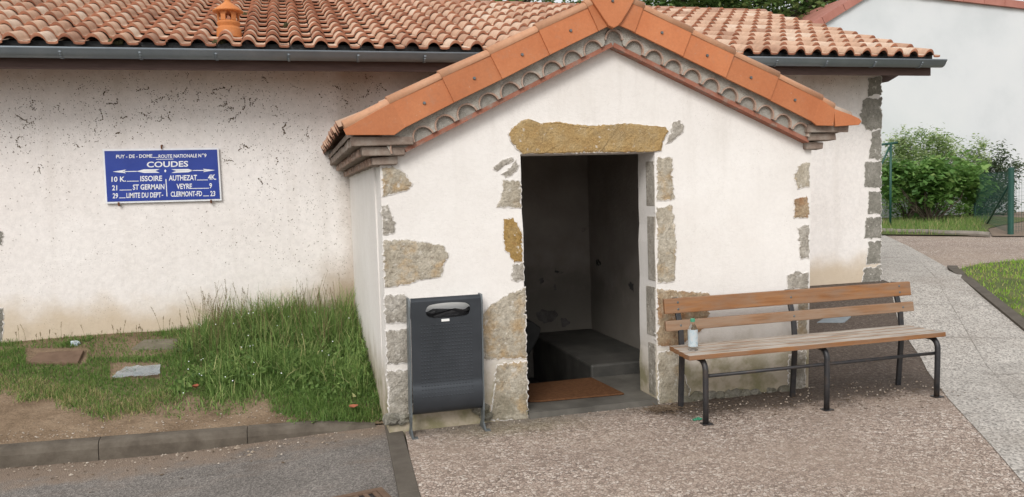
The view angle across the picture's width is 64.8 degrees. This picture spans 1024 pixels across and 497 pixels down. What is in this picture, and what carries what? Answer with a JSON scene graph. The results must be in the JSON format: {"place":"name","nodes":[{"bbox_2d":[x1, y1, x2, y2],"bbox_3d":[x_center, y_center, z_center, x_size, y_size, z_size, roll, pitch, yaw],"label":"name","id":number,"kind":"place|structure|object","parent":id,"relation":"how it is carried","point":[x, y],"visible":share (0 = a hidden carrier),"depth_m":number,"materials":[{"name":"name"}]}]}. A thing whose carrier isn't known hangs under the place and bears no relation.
{"place":"outdoors","nodes":[
{"label":"outdoors","id":0,"kind":"place"},
{"bbox_2d":[0,325,382,443],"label":"verge","id":1,"kind":"structure","parent":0,"point":[46,415],"depth_m":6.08,"materials":[{"name":"green plant"}]},
{"bbox_2d":[27,350,83,364],"bbox_3d":[-4.015,0.971,7.102,0.412,0.092,0.284,-3,4,-15],"label":"inspection cover","id":2,"kind":"object","parent":1,"relation":"on","point":[73,356],"visible":0.99,"depth_m":7.09,"materials":[{"name":"brown concrete"}]},
{"bbox_2d":[70,340,80,345],"bbox_3d":[-4.025,0.880,7.444,0.088,0.066,0.072,-3,4,-15],"label":"stone","id":3,"kind":"object","parent":1,"relation":"on","point":[76,342],"visible":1,"depth_m":7.42,"materials":[{"name":"white stone"}]},
{"bbox_2d":[112,364,160,377],"bbox_3d":[-3.130,1.031,6.797,0.378,0.056,0.256,-2,4,0],"label":"flat stone slab","id":4,"kind":"object","parent":1,"relation":"on","point":[146,370],"visible":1,"depth_m":6.79,"materials":[{"name":"grey stone"}]},
{"bbox_2d":[132,338,184,349],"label":"concrete slab","id":5,"kind":"structure","parent":1,"relation":"on","point":[154,345],"depth_m":7.42,"materials":[{"name":"beige concrete"}]},
{"bbox_2d":[6,270,361,366],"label":"seed stalks","id":6,"kind":"object","parent":1,"relation":"on","point":[225,311],"visible":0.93,"depth_m":7.43,"materials":[{"name":"green plant"}]},
{"bbox_2d":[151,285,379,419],"bbox_3d":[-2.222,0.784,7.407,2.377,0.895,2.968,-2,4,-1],"label":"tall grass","id":7,"kind":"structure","parent":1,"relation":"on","point":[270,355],"depth_m":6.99,"materials":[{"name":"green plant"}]},
{"bbox_2d":[0,425,398,496],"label":"road","id":8,"kind":"structure","parent":0,"point":[342,465],"depth_m":5.18,"materials":[{"name":"grey asphalt"}]},
{"bbox_2d":[0,420,375,468],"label":"kerb","id":9,"kind":"structure","parent":8,"relation":"on","point":[37,453],"depth_m":5.67,"materials":[{"name":"concrete"}]},
{"bbox_2d":[334,487,390,496],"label":"drain grate","id":10,"kind":"object","parent":8,"relation":"on","point":[378,492],"visible":1,"depth_m":4.58,"materials":[{"name":"brown metal"}]},
{"bbox_2d":[1,377,953,485],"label":"loose stones","id":11,"kind":"object","parent":8,"relation":"on","point":[177,454],"visible":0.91,"depth_m":5.77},
{"bbox_2d":[7,322,1021,496],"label":"leaf litter","id":12,"kind":"object","parent":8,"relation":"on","point":[689,411],"visible":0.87,"depth_m":6.01,"materials":[{"name":"brown plant"}]},
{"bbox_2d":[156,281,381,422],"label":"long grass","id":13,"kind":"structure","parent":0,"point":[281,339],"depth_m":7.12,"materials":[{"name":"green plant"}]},
{"bbox_2d":[405,221,1023,496],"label":"forecourt","id":14,"kind":"structure","parent":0,"point":[938,447],"depth_m":5.17,"materials":[{"name":"grey gravel"}]},
{"bbox_2d":[406,293,490,439],"bbox_3d":[-0.451,0.808,5.611,0.552,0.955,0.171,-3,4,-15],"label":"litter bin","id":15,"kind":"object","parent":14,"relation":"on","point":[447,364],"visible":1,"depth_m":5.58,"materials":[{"name":"metal"}]},
{"bbox_2d":[426,306,469,317],"bbox_3d":[-0.474,0.474,5.624,0.420,0.113,0.048,-3,4,-15],"label":"bin bag","id":16,"kind":"object","parent":15,"relation":"in","point":[434,313],"visible":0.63,"depth_m":5.62,"materials":[{"name":"black plastic"}]},
{"bbox_2d":[321,0,860,454],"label":"entrance porch","id":17,"kind":"object","parent":14,"relation":"on","point":[583,188],"visible":0.96,"depth_m":6.11,"materials":[{"name":"white paint"}]},
{"bbox_2d":[527,377,623,401],"bbox_3d":[0.419,1.142,6.511,0.790,0.014,0.605,-3,4,-15],"label":"doormat","id":18,"kind":"object","parent":17,"relation":"on","point":[590,387],"visible":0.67,"depth_m":6.46,"materials":[{"name":"brown fabric"}]},
{"bbox_2d":[622,402,714,415],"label":"twig litter","id":19,"kind":"object","parent":14,"relation":"on","point":[652,408],"visible":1,"depth_m":5.94,"materials":[{"name":"brown wood"}]},
{"bbox_2d":[663,281,945,425],"bbox_3d":[2.220,0.749,6.060,2.225,0.836,0.521,-3,4,-15],"label":"park bench","id":20,"kind":"object","parent":14,"relation":"on","point":[795,342],"visible":0.99,"depth_m":6.07,"materials":[{"name":"brown wood"}]},
{"bbox_2d":[688,318,697,350],"bbox_3d":[1.276,0.606,5.689,0.069,0.226,0.069,-3,4,-15],"label":"water bottle","id":21,"kind":"object","parent":20,"relation":"on","point":[692,337],"visible":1,"depth_m":5.67,"materials":[{"name":"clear plastic"}]},
{"bbox_2d":[817,316,850,322],"bbox_3d":[3.358,0.751,8.382,0.459,0.057,0.178,-2,4,-8],"label":"inspection cover","id":22,"kind":"object","parent":14,"relation":"on","point":[836,320],"visible":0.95,"depth_m":8.35,"materials":[{"name":"grey metal"}]},
{"bbox_2d":[502,0,1023,8],"label":"sky","id":23,"kind":"structure","parent":0,"point":[559,1],"materials":[{"name":"white"}]},
{"bbox_2d":[880,235,1023,481],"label":"path","id":24,"kind":"structure","parent":0,"point":[982,348],"depth_m":7.61,"materials":[{"name":"concrete"}]},
{"bbox_2d":[881,213,1023,234],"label":"bank","id":25,"kind":"structure","parent":0,"point":[990,225],"depth_m":17.96,"materials":[{"name":"green plant"}]},
{"bbox_2d":[881,141,897,227],"bbox_3d":[8.157,-1.315,17.520,0.515,2.005,0.052,-3,4,-15],"label":"fence post","id":26,"kind":"object","parent":25,"relation":"on","point":[889,149],"visible":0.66,"depth_m":17.50,"materials":[{"name":"green metal"}]},
{"bbox_2d":[881,189,980,218],"bbox_3d":[11.059,-1.243,21.315,3.719,1.608,1.490,-3,4,-15],"label":"shrub","id":27,"kind":"object","parent":25,"relation":"on","point":[956,206],"visible":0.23,"depth_m":21.18,"materials":[{"name":"green plant"}]},
{"bbox_2d":[882,228,989,236],"bbox_3d":[8.218,-0.307,15.776,2.002,0.165,0.110,2,5,45],"label":"timber edging","id":28,"kind":"object","parent":25,"relation":"on","point":[973,233],"visible":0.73,"depth_m":15.47,"materials":[{"name":"grey wood"}]},
{"bbox_2d":[880,122,996,217],"bbox_3d":[11.164,-2.068,21.672,4.022,2.638,1.868,-3,4,-15],"label":"pale bush","id":29,"kind":"object","parent":25,"relation":"on","point":[899,152],"visible":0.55,"depth_m":21.53,"materials":[{"name":"green plant"}]},
{"bbox_2d":[880,150,997,221],"bbox_3d":[10.221,-1.451,19.301,3.736,1.789,2.233,-3,4,-15],"label":"fig bush","id":30,"kind":"object","parent":25,"relation":"on","point":[932,176],"visible":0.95,"depth_m":19.00,"materials":[{"name":"green plant"}]},
{"bbox_2d":[955,139,1023,215],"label":"dark bush","id":31,"kind":"object","parent":25,"relation":"on","point":[1000,167],"visible":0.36,"depth_m":22.38,"materials":[{"name":"green plant"}]},
{"bbox_2d":[973,167,1023,234],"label":"fence","id":32,"kind":"object","parent":25,"relation":"on","point":[985,206],"visible":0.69,"depth_m":16.24,"materials":[{"name":"green metal"}]},
{"bbox_2d":[958,257,1023,316],"bbox_3d":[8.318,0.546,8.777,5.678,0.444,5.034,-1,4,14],"label":"lawn","id":33,"kind":"structure","parent":0,"point":[998,284],"depth_m":9.98,"materials":[{"name":"green plant"}]},
{"bbox_2d":[972,212,1023,235],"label":"lane","id":34,"kind":"structure","parent":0,"point":[996,231],"depth_m":16.29,"materials":[{"name":"concrete"}]},
{"bbox_3d":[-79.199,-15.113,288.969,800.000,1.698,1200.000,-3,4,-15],"label":"ground","id":35,"kind":"structure","parent":0,"visible":0},
{"bbox_2d":[385,425,420,496],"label":"edging strip","id":36,"kind":"object","parent":35,"relation":"on","point":[405,480],"visible":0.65,"depth_m":4.95,"materials":[{"name":"concrete"}]},
{"bbox_2d":[0,0,946,342],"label":"long building","id":37,"kind":"structure","parent":35,"relation":"on","point":[264,96],"depth_m":7.91,"materials":[{"name":"paint"}]},
{"bbox_2d":[103,145,221,205],"bbox_3d":[-3.348,-0.707,7.738,1.036,0.579,0.048,-3,4,-15],"label":"road sign","id":38,"kind":"object","parent":37,"relation":"attached to","point":[161,175],"visible":1,"depth_m":7.73,"materials":[{"name":"blue metal"}]},
{"bbox_2d":[494,0,580,2],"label":"tree","id":39,"kind":"object","parent":35,"relation":"on","point":[564,1],"visible":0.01,"depth_m":26.22,"materials":[{"name":"green plant"}]},
{"bbox_2d":[640,0,802,13],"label":"tree","id":40,"kind":"object","parent":35,"relation":"on","point":[710,3],"visible":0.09,"depth_m":23.25,"materials":[{"name":"green plant"}]},
{"bbox_2d":[723,0,837,19],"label":"tree","id":41,"kind":"object","parent":35,"relation":"on","point":[803,7],"visible":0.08,"depth_m":24.68,"materials":[{"name":"green plant"}]},
{"bbox_2d":[794,0,1023,217],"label":"white house","id":42,"kind":"structure","parent":35,"relation":"on","point":[975,84],"depth_m":22.91,"materials":[{"name":"paint"}]},
{"bbox_2d":[947,265,1023,330],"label":"lawn edging","id":43,"kind":"object","parent":35,"relation":"on","point":[1008,312],"visible":0.54,"depth_m":9.11,"materials":[{"name":"concrete"}]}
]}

